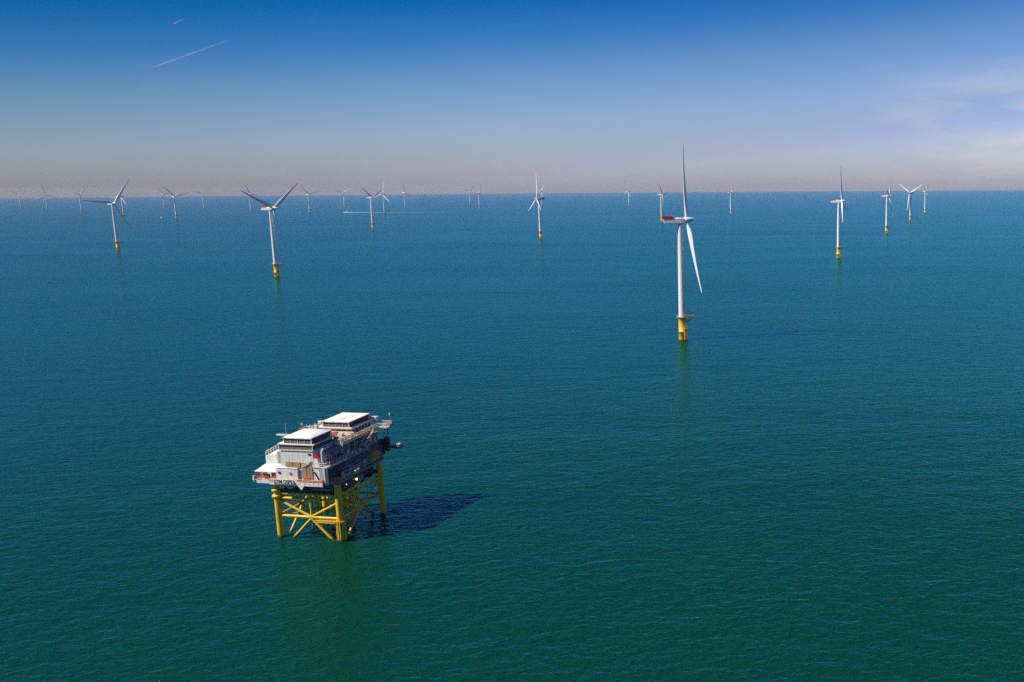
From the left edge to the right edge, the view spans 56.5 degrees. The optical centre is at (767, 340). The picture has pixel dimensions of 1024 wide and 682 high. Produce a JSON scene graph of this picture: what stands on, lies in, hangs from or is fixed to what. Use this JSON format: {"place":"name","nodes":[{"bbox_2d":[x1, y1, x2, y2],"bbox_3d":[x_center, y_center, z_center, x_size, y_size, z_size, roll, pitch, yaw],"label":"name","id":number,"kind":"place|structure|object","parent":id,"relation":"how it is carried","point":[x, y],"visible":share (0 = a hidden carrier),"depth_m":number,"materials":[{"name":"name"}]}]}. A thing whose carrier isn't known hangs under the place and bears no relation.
{"place":"outdoors","nodes":[
{"label":"outdoors","id":0,"kind":"place"},
{"bbox_2d":[0,190,1023,681],"bbox_3d":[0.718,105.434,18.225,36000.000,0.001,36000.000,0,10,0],"label":"sea","id":1,"kind":"structure","parent":0,"point":[796,454],"depth_m":392.53,"materials":[{"name":"liquid"}]},
{"bbox_2d":[76,190,83,213],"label":"wind turbine","id":2,"kind":"object","parent":1,"relation":"in","point":[80,201],"visible":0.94,"depth_m":4186.09,"materials":[{"name":"white paint"}]},
{"bbox_2d":[83,180,131,250],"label":"wind turbine","id":3,"kind":"object","parent":1,"relation":"in","point":[117,241],"visible":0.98,"depth_m":1607.60,"materials":[{"name":"white paint"}]},
{"bbox_2d":[113,187,124,215],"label":"wind turbine","id":4,"kind":"object","parent":1,"relation":"in","point":[122,203],"visible":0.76,"depth_m":3820.10,"materials":[{"name":"white paint"}]},
{"bbox_2d":[164,187,188,219],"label":"wind turbine","id":5,"kind":"object","parent":1,"relation":"in","point":[174,204],"visible":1,"depth_m":3304.97,"materials":[{"name":"white paint"}]},
{"bbox_2d":[194,188,208,208],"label":"wind turbine","id":6,"kind":"object","parent":1,"relation":"in","point":[202,198],"visible":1,"depth_m":4997.18,"materials":[{"name":"white paint"}]},
{"bbox_2d":[245,185,255,210],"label":"wind turbine","id":7,"kind":"object","parent":1,"relation":"in","point":[249,198],"visible":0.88,"depth_m":4545.95,"materials":[{"name":"white paint"}]},
{"bbox_2d":[241,183,297,277],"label":"wind turbine","id":8,"kind":"object","parent":1,"relation":"in","point":[269,207],"visible":0.98,"depth_m":1096.83,"materials":[{"name":"white paint"}]},
{"bbox_2d":[301,186,317,212],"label":"wind turbine","id":9,"kind":"object","parent":1,"relation":"in","point":[308,198],"visible":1,"depth_m":4064.91,"materials":[{"name":"white paint"}]},
{"bbox_2d":[252,412,403,542],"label":"offshore substation","id":10,"kind":"object","parent":1,"relation":"in","point":[353,445],"visible":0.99,"depth_m":278.77,"materials":[{"name":"metal"}]},
{"bbox_2d":[275,467,298,482],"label":"equipment container","id":11,"kind":"object","parent":10,"relation":"on","point":[286,473],"visible":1,"depth_m":272.73,"materials":[{"name":"metal"}]},
{"bbox_2d":[362,188,382,229],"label":"wind turbine","id":12,"kind":"object","parent":1,"relation":"in","point":[371,202],"visible":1,"depth_m":2372.14,"materials":[{"name":"white paint"}]},
{"bbox_2d":[374,190,386,213],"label":"wind turbine","id":13,"kind":"object","parent":1,"relation":"in","point":[383,200],"visible":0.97,"depth_m":3870.94,"materials":[{"name":"white paint"}]},
{"bbox_2d":[528,179,544,239],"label":"wind turbine","id":14,"kind":"object","parent":1,"relation":"in","point":[540,231],"visible":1,"depth_m":1868.55,"materials":[{"name":"white paint"}]},
{"bbox_2d":[657,181,668,222],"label":"wind turbine","id":15,"kind":"object","parent":1,"relation":"in","point":[661,197],"visible":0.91,"depth_m":2709.04,"materials":[{"name":"white paint"}]},
{"bbox_2d":[662,147,701,340],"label":"wind turbine","id":16,"kind":"object","parent":1,"relation":"in","point":[682,316],"visible":0.99,"depth_m":621.69,"materials":[{"name":"white paint"}]},
{"bbox_2d":[728,184,735,213],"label":"wind turbine","id":17,"kind":"object","parent":1,"relation":"in","point":[730,200],"visible":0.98,"depth_m":3487.34,"materials":[{"name":"white paint"}]},
{"bbox_2d":[830,170,848,257],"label":"wind turbine","id":18,"kind":"object","parent":1,"relation":"in","point":[841,201],"visible":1,"depth_m":1330.07,"materials":[{"name":"white paint"}]},
{"bbox_2d":[881,179,892,233],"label":"wind turbine","id":19,"kind":"object","parent":1,"relation":"in","point":[886,221],"visible":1,"depth_m":2011.03,"materials":[{"name":"white paint"}]},
{"bbox_2d":[899,184,920,221],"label":"wind turbine","id":20,"kind":"object","parent":1,"relation":"in","point":[911,192],"visible":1,"depth_m":2662.34,"materials":[{"name":"white paint"}]},
{"bbox_2d":[922,180,928,213],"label":"wind turbine","id":21,"kind":"object","parent":1,"relation":"in","point":[925,191],"visible":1,"depth_m":3408.59,"materials":[{"name":"white paint"}]},
{"bbox_2d":[0,0,1023,198],"label":"sky","id":22,"kind":"structure","parent":0,"point":[268,97],"materials":[{"name":"blue"}]}
]}

